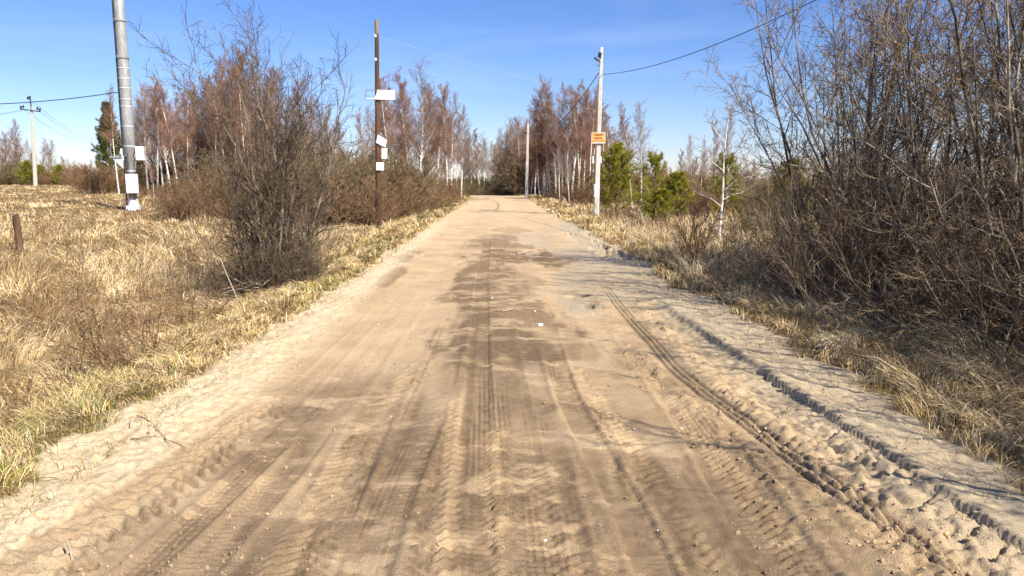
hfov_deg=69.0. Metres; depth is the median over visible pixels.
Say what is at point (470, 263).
road
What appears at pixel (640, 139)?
birch tree
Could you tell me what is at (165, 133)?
birch tree
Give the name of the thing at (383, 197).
brush bush
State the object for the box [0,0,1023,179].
sky
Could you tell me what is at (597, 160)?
utility pole
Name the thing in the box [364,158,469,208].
brush bush
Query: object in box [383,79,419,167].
birch tree
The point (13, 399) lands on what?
dead bush
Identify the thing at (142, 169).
brush bush
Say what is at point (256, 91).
birch tree
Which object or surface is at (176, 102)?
birch tree
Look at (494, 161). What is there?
brush bush
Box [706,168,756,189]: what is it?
brush bush
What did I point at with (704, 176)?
brush bush
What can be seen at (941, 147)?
thicket shrub
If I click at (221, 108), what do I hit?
birch tree
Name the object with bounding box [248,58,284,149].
birch tree
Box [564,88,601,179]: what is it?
birch tree
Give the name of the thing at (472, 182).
brush bush
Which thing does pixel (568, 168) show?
birch tree
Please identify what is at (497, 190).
brush bush
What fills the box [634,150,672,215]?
pine tree
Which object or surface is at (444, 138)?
birch tree
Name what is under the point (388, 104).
birch tree
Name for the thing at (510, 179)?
brush bush
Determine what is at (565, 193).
brush bush
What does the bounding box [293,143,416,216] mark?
brush bush
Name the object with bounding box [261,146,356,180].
brush bush
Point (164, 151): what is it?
birch tree
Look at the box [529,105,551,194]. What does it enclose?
birch tree
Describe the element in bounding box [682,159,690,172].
birch tree
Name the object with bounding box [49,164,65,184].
pine tree
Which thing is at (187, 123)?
birch tree
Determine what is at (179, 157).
birch tree
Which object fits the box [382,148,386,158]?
notice
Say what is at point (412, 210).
brush bush
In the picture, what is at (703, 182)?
brush bush
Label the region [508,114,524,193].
birch tree
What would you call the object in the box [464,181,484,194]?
brush bush
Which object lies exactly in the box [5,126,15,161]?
birch tree
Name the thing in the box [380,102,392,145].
birch tree
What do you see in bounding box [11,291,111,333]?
dead bush
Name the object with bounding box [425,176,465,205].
brush bush
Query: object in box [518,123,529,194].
birch tree
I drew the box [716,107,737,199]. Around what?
birch tree
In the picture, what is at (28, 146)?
birch tree
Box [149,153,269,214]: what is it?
brush bush
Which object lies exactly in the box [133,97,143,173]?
birch tree
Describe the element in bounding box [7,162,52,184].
brush bush
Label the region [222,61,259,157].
birch tree
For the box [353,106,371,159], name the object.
birch tree
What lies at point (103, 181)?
brush bush
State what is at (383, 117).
birch tree
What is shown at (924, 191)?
bush
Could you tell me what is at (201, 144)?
birch tree
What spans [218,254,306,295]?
fallen branch
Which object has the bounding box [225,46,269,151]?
birch tree
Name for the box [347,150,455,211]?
brush bush
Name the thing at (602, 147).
birch tree
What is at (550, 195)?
brush bush
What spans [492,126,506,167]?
birch tree
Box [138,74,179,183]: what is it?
birch tree
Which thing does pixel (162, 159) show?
birch tree
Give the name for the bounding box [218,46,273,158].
birch tree
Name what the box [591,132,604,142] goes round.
sign
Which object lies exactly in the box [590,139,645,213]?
pine tree
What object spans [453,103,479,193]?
birch tree
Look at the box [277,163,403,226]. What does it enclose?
brush bush
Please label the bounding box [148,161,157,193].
birch tree
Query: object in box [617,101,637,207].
birch tree
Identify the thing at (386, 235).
verge grass
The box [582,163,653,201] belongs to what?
brush bush
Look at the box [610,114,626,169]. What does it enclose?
birch tree
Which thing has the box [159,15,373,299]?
willow shrub
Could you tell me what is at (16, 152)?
birch tree
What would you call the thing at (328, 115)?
birch tree
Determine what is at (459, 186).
brush bush
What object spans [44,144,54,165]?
birch tree
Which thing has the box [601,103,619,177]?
birch tree
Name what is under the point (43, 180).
brush bush
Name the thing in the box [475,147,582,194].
brush bush
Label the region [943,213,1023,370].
thicket shrub
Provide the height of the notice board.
0.384 m
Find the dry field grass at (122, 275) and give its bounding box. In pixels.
[0,183,429,462]
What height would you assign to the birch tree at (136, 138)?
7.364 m
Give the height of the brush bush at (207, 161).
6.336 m
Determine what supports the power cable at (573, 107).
attached to the utility pole at (526, 170)
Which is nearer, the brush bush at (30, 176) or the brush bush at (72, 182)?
the brush bush at (72, 182)
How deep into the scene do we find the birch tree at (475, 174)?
98.80 m
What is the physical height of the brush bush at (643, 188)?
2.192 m
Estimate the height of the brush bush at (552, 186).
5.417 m
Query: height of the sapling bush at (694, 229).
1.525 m
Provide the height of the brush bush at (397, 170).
3.684 m
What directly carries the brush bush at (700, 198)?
on the ground at (99, 210)
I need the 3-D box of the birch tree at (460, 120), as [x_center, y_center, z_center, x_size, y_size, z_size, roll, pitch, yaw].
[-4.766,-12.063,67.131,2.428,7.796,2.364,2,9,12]
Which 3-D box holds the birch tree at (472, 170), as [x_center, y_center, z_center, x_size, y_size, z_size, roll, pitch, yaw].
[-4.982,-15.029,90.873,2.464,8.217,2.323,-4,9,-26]
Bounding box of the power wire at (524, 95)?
[379,60,718,125]
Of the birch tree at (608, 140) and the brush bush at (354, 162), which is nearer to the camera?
the brush bush at (354, 162)
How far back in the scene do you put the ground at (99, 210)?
18.57 m
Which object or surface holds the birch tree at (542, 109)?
on the ground at (99, 210)
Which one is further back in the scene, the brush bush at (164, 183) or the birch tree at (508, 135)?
the birch tree at (508, 135)
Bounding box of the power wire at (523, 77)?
[384,38,721,115]
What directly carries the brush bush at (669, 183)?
on the ground at (99, 210)
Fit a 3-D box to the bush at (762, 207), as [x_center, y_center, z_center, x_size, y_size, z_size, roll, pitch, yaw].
[6.053,-1.179,13.971,4.252,2.738,5.532,1,8,4]
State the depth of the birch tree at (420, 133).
50.64 m
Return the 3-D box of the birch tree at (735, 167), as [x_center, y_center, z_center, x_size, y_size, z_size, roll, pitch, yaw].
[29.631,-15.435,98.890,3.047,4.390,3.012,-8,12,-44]
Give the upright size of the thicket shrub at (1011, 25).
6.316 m
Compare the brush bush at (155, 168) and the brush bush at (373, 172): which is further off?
the brush bush at (155, 168)
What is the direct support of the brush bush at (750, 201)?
on the ground at (99, 210)
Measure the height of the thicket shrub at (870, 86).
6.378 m
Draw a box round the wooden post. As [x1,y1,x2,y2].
[12,214,23,254]
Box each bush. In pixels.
[0,157,49,184]
[0,159,10,184]
[0,161,29,184]
[0,357,81,425]
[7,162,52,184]
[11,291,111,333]
[24,165,70,184]
[26,278,247,377]
[42,164,101,185]
[47,162,98,185]
[57,161,112,187]
[60,166,123,191]
[67,159,154,193]
[113,171,155,187]
[113,275,237,336]
[117,163,171,187]
[139,183,167,197]
[140,157,191,184]
[143,156,211,187]
[145,178,218,209]
[148,175,259,220]
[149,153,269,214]
[155,153,298,219]
[158,130,336,179]
[158,142,239,179]
[171,142,290,194]
[172,216,326,301]
[186,200,355,302]
[192,137,344,181]
[196,123,352,164]
[256,151,374,213]
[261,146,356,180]
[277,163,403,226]
[285,147,397,223]
[288,144,435,215]
[289,141,416,170]
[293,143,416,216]
[308,176,409,228]
[323,140,437,188]
[324,144,421,218]
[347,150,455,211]
[353,150,438,187]
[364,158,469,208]
[367,179,445,221]
[409,166,462,203]
[412,161,459,189]
[413,184,453,208]
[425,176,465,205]
[429,178,466,202]
[435,173,473,196]
[437,185,461,205]
[440,176,472,201]
[444,175,476,194]
[448,174,483,194]
[459,172,487,194]
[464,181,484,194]
[471,181,496,194]
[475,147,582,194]
[475,171,497,194]
[486,124,633,180]
[486,169,519,194]
[487,180,519,194]
[490,159,548,193]
[497,141,634,194]
[503,146,605,193]
[509,141,619,194]
[511,133,638,170]
[530,153,629,193]
[539,184,576,199]
[552,164,639,204]
[558,184,592,201]
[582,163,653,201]
[609,165,670,203]
[626,173,688,203]
[645,174,704,203]
[652,156,974,314]
[655,198,697,213]
[657,186,734,270]
[659,174,716,199]
[667,175,747,204]
[672,168,707,184]
[672,186,726,215]
[680,177,764,215]
[686,167,722,193]
[693,169,736,187]
[699,139,1023,354]
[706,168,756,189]
[708,155,954,268]
[717,172,772,217]
[724,175,812,217]
[729,200,792,233]
[730,169,774,194]
[734,170,829,213]
[779,101,1023,332]
[804,146,1023,379]
[837,181,1023,328]
[899,243,1023,390]
[949,128,1023,355]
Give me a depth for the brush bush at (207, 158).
37.85 m
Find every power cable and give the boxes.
[0,92,117,103]
[527,73,598,134]
[602,0,815,74]
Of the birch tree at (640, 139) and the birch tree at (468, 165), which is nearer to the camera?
the birch tree at (640, 139)
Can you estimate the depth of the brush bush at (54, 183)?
82.03 m
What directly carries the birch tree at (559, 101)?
on the ground at (99, 210)
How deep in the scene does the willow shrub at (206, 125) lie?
12.82 m
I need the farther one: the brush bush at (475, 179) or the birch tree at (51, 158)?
the birch tree at (51, 158)
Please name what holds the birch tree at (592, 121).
on the ground at (99, 210)
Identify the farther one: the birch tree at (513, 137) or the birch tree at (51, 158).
the birch tree at (51, 158)
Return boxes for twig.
[24,477,59,479]
[137,415,170,444]
[146,432,186,448]
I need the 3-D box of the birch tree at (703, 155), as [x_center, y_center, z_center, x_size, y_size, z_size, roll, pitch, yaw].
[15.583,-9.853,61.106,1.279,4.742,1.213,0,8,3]
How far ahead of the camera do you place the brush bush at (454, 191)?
45.85 m
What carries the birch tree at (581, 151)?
on the ground at (99, 210)
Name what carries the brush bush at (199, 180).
on the ground at (99, 210)
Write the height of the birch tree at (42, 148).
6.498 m
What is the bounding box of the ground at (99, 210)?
[0,179,1022,413]
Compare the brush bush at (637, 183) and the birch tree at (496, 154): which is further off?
the birch tree at (496, 154)
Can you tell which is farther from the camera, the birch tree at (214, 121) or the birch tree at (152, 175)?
the birch tree at (214, 121)
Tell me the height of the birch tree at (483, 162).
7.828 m
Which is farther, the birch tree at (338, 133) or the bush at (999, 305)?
the birch tree at (338, 133)
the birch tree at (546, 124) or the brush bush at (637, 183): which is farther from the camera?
the birch tree at (546, 124)
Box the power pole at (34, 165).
[20,96,40,186]
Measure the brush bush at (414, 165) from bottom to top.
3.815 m
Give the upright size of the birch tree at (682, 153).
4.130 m
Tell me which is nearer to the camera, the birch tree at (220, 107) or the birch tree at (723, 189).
the birch tree at (723, 189)
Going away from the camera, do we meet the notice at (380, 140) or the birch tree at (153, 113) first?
the notice at (380, 140)
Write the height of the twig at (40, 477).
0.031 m
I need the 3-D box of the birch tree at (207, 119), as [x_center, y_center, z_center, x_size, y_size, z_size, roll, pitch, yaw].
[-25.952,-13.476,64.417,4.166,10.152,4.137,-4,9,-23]
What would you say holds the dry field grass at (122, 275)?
on the ground at (99, 210)
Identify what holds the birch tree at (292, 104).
on the ground at (99, 210)
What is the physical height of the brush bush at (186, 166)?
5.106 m
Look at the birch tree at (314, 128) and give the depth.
62.80 m
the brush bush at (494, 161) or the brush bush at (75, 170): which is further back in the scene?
the brush bush at (494, 161)
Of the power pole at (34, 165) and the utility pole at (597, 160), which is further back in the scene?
the power pole at (34, 165)
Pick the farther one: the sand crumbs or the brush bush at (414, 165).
the brush bush at (414, 165)
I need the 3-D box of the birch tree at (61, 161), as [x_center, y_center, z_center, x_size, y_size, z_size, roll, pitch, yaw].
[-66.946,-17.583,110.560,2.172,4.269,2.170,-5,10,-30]
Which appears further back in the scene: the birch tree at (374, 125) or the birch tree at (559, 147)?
the birch tree at (374, 125)
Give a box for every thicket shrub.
[685,0,1020,287]
[741,0,1023,321]
[801,24,1023,245]
[803,0,1023,274]
[813,0,1023,353]
[855,0,1023,228]
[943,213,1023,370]
[945,136,1023,316]
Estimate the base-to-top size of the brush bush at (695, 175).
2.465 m
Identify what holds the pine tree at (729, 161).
on the ground at (99, 210)
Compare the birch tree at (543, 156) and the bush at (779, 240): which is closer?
the bush at (779, 240)
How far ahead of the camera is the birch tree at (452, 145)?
54.90 m
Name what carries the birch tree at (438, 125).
on the ground at (99, 210)
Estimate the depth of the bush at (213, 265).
11.50 m
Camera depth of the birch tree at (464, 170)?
88.64 m
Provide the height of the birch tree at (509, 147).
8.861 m
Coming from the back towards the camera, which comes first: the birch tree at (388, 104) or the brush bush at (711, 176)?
the brush bush at (711, 176)
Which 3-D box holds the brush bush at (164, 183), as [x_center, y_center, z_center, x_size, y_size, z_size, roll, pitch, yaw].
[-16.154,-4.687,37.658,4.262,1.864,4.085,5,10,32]
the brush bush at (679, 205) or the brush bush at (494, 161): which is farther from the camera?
the brush bush at (494, 161)
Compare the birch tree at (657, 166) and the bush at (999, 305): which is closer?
the bush at (999, 305)
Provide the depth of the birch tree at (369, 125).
49.05 m
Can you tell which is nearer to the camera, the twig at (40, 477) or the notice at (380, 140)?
the twig at (40, 477)
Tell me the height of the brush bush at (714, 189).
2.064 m
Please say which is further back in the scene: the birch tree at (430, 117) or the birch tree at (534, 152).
the birch tree at (534, 152)
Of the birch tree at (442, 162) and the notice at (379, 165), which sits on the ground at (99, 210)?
the birch tree at (442, 162)
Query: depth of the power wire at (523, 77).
34.67 m
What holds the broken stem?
on the ground at (99, 210)
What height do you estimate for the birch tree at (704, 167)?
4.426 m
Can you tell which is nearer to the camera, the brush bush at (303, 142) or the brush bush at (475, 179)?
the brush bush at (303, 142)
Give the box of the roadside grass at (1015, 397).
[512,192,1023,456]
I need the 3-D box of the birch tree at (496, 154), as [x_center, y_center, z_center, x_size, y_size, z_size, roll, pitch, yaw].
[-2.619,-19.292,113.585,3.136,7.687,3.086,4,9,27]
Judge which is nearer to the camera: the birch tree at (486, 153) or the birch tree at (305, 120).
the birch tree at (305, 120)
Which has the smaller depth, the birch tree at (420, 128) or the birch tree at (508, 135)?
the birch tree at (420, 128)
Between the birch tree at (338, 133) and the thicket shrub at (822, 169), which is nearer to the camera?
the thicket shrub at (822, 169)
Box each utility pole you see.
[374,19,380,227]
[523,123,528,197]
[593,47,602,215]
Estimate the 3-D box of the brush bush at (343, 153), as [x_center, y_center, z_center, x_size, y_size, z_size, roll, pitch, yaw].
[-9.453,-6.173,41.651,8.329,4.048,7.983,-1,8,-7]
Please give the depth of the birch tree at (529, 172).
70.80 m
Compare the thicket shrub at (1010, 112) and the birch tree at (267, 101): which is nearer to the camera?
the thicket shrub at (1010, 112)
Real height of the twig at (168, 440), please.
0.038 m
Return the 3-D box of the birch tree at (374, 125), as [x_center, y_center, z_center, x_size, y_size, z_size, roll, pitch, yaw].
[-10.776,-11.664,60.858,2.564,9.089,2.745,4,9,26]
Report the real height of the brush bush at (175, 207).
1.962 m
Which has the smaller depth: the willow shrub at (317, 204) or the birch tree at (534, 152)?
the willow shrub at (317, 204)
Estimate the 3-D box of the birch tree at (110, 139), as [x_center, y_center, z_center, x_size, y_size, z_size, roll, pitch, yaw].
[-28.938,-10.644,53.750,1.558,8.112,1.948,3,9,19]
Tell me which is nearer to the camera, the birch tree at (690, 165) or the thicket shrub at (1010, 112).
the thicket shrub at (1010, 112)
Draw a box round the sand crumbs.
[0,264,1022,575]
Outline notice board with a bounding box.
[366,90,395,99]
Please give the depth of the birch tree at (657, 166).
58.90 m
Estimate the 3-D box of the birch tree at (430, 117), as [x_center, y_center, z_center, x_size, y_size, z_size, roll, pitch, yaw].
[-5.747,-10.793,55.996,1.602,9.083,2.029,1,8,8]
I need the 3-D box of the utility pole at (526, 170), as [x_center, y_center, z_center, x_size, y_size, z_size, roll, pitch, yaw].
[1.148,-10.375,61.140,0.471,6.164,0.270,0,8,0]
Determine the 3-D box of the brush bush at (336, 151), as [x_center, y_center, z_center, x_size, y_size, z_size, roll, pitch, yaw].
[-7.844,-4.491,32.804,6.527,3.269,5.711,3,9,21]
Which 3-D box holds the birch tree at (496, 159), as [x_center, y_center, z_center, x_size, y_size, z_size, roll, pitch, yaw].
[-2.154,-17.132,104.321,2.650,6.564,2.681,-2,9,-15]
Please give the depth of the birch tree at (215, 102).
54.68 m
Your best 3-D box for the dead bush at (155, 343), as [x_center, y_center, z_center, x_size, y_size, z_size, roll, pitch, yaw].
[-3.452,0.402,6.918,1.763,0.896,1.260,5,10,28]
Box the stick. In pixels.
[65,539,73,560]
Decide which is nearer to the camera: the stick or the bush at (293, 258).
the stick
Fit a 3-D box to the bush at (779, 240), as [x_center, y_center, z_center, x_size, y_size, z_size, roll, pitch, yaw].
[5.121,-0.586,10.809,5.269,2.607,4.050,-8,11,-41]
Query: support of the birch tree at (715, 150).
on the ground at (99, 210)
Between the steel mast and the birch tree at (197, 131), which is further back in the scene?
the birch tree at (197, 131)
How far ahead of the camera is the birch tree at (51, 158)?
101.99 m
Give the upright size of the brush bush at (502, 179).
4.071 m
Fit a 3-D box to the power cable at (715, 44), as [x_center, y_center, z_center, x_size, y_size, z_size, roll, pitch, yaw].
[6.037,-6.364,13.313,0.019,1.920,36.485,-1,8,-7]
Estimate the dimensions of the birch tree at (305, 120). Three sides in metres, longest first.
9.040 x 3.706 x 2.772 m
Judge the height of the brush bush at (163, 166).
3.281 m
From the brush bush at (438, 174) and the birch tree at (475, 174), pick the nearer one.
the brush bush at (438, 174)
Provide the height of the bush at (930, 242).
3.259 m
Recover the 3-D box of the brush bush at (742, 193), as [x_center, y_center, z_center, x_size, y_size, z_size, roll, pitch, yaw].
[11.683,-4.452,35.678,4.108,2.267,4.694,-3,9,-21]
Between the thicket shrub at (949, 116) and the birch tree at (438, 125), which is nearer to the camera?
the thicket shrub at (949, 116)
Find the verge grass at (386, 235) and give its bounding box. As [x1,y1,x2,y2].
[0,193,1023,532]
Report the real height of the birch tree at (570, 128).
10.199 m
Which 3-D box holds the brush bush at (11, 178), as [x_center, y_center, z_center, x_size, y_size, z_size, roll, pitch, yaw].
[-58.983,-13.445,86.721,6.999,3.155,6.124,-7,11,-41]
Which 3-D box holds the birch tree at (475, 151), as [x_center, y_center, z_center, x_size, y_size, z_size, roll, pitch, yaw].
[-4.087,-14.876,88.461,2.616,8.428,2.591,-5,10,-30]
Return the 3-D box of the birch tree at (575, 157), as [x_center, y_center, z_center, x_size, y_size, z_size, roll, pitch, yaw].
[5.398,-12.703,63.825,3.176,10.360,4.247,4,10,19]
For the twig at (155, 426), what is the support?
on the road
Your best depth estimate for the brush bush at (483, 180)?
90.49 m
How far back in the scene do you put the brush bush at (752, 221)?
23.71 m
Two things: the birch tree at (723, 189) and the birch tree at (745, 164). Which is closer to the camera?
the birch tree at (723, 189)
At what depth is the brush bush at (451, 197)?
41.77 m
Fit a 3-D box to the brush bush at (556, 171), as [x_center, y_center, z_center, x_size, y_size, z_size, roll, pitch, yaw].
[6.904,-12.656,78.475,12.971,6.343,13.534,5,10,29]
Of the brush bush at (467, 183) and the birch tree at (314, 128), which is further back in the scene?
the brush bush at (467, 183)
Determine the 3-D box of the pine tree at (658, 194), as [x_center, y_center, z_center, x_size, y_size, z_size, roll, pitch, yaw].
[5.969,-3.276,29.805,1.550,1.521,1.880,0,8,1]
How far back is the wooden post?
16.56 m
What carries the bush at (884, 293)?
on the ground at (99, 210)
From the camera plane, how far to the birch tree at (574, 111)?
56.69 m
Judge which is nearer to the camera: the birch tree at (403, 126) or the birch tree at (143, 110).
the birch tree at (403, 126)
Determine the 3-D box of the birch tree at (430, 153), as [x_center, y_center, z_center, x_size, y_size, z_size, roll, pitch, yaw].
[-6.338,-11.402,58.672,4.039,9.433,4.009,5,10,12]
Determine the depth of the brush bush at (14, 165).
89.94 m
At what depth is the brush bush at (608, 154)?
84.11 m
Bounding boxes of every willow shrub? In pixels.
[113,0,396,285]
[158,10,317,284]
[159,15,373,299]
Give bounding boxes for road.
[0,195,1023,575]
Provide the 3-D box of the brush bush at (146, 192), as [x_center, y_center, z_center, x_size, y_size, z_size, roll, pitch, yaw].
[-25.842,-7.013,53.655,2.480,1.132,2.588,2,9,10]
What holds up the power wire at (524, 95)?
attached to the utility pole at (377, 132)
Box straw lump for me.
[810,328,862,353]
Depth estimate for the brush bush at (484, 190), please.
82.53 m
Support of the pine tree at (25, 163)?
on the ground at (99, 210)
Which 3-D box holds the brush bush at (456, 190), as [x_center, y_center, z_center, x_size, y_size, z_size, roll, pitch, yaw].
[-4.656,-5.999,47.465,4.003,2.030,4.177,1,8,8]
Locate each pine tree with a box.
[12,160,42,185]
[31,164,46,184]
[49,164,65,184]
[90,101,123,178]
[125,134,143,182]
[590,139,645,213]
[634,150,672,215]
[643,187,679,221]
[658,171,697,217]
[699,152,746,215]
[766,158,813,217]
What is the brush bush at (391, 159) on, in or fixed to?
on the ground at (99, 210)
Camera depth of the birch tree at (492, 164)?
96.87 m
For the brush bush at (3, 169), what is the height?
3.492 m
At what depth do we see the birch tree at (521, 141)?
82.35 m
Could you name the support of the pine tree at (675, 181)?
on the ground at (99, 210)
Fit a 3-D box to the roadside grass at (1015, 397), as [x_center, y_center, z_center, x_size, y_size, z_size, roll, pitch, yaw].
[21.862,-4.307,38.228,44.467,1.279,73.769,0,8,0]
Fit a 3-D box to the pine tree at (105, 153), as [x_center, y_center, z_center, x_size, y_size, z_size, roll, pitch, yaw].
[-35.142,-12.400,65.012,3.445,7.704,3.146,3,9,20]
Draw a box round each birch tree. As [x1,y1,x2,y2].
[0,118,29,164]
[0,132,13,169]
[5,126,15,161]
[6,137,28,167]
[23,139,37,161]
[36,137,50,166]
[43,140,57,167]
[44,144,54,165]
[58,158,66,169]
[95,83,120,194]
[121,82,161,187]
[132,78,155,189]
[132,105,142,170]
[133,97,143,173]
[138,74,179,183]
[142,81,168,192]
[146,86,179,187]
[147,83,190,184]
[147,87,191,190]
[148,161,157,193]
[165,89,201,176]
[169,87,191,183]
[175,84,201,177]
[180,79,203,172]
[181,85,209,169]
[185,76,214,173]
[195,71,221,164]
[199,59,241,164]
[202,67,232,153]
[203,81,225,169]
[205,74,228,152]
[210,48,250,150]
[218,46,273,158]
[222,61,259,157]
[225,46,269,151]
[237,50,275,161]
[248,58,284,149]
[255,65,287,150]
[279,71,305,155]
[290,87,320,153]
[304,95,324,159]
[317,104,349,158]
[332,115,352,153]
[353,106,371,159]
[360,103,385,165]
[361,101,390,159]
[366,75,398,158]
[374,71,411,160]
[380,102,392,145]
[383,66,419,160]
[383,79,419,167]
[396,55,448,170]
[408,91,428,168]
[410,81,457,175]
[412,94,447,168]
[424,81,451,178]
[425,83,445,167]
[427,83,461,186]
[433,104,465,177]
[440,89,465,185]
[452,113,468,181]
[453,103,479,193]
[457,140,477,179]
[458,132,471,186]
[463,143,474,179]
[465,131,475,182]
[467,128,483,183]
[470,142,483,179]
[477,130,489,194]
[478,138,491,178]
[488,140,499,176]
[489,138,502,175]
[491,143,499,174]
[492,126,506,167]
[494,126,514,171]
[496,115,519,181]
[504,115,524,171]
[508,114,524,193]
[514,94,550,194]
[515,121,531,178]
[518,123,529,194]
[519,116,552,193]
[522,82,559,191]
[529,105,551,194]
[530,73,566,192]
[538,123,545,194]
[539,114,554,194]
[540,77,563,192]
[541,83,576,190]
[549,134,566,199]
[557,78,590,189]
[560,89,578,188]
[560,137,576,202]
[563,84,592,189]
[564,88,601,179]
[567,85,588,183]
[577,82,603,199]
[579,98,613,170]
[582,92,608,176]
[586,107,611,198]
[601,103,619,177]
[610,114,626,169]
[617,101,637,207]
[630,99,657,204]
[647,148,667,180]
[675,74,768,238]
[675,149,685,172]
[681,134,695,176]
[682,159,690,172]
[686,157,699,178]
[696,140,708,183]
[698,158,710,177]
[705,121,723,181]
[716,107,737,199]
[728,157,741,179]
[739,153,752,175]
[750,157,762,182]
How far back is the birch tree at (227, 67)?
55.94 m
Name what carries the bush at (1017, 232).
on the ground at (99, 210)
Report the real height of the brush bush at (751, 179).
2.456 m
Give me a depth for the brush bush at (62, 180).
78.38 m
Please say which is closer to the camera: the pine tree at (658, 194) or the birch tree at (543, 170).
the pine tree at (658, 194)
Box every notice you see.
[376,135,386,146]
[376,162,383,170]
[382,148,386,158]
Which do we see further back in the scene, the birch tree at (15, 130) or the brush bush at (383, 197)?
the birch tree at (15, 130)
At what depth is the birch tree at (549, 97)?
67.84 m
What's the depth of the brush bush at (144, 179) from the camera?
65.70 m
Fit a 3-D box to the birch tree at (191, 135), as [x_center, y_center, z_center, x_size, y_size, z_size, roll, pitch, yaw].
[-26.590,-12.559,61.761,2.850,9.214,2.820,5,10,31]
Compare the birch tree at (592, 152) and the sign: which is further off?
the birch tree at (592, 152)
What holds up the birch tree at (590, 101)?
on the ground at (99, 210)
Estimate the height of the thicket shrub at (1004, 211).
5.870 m
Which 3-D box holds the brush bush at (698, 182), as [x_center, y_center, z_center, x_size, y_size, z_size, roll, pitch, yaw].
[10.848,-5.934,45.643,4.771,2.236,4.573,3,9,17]
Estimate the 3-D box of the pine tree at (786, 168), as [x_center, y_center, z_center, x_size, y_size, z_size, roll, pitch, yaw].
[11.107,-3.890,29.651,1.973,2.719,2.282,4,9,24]
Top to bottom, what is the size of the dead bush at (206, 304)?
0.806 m
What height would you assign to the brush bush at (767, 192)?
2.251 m
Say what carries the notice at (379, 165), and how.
attached to the utility pole at (377, 132)
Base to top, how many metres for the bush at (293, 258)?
1.717 m
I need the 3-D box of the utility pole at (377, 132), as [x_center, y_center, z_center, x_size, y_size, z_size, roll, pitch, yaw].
[-5.037,-5.911,27.710,0.308,7.810,0.277,4,9,25]
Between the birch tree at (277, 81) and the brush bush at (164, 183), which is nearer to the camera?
the brush bush at (164, 183)
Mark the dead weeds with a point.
(114, 280)
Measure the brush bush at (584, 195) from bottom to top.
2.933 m
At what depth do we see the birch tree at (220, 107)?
58.14 m
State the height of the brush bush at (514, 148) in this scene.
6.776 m
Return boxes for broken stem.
[220,258,239,304]
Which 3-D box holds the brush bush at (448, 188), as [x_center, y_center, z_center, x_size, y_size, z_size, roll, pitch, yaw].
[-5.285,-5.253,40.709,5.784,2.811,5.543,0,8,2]
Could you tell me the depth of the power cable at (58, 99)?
39.11 m
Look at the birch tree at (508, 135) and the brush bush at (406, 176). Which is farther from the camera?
the birch tree at (508, 135)
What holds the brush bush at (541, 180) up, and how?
on the ground at (99, 210)
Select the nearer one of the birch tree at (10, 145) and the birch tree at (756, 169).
the birch tree at (756, 169)
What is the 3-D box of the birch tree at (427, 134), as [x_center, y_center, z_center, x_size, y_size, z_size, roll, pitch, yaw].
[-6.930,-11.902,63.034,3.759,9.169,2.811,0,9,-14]
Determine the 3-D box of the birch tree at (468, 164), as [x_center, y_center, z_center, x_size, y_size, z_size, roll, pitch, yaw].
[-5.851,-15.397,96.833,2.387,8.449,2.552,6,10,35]
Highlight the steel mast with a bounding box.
[109,0,144,210]
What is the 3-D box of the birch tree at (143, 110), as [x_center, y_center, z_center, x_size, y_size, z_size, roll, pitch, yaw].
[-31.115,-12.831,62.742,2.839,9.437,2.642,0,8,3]
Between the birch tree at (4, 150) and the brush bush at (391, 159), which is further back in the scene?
the birch tree at (4, 150)
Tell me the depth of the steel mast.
37.92 m
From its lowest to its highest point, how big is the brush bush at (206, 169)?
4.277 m
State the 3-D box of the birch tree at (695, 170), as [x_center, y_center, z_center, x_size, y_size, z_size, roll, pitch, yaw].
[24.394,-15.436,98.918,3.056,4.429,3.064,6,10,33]
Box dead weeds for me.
[0,178,1000,409]
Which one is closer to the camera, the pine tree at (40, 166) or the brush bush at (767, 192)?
the brush bush at (767, 192)
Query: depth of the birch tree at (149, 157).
64.37 m
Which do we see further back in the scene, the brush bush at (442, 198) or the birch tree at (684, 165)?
the birch tree at (684, 165)
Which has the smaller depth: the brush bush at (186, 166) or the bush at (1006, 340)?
the bush at (1006, 340)

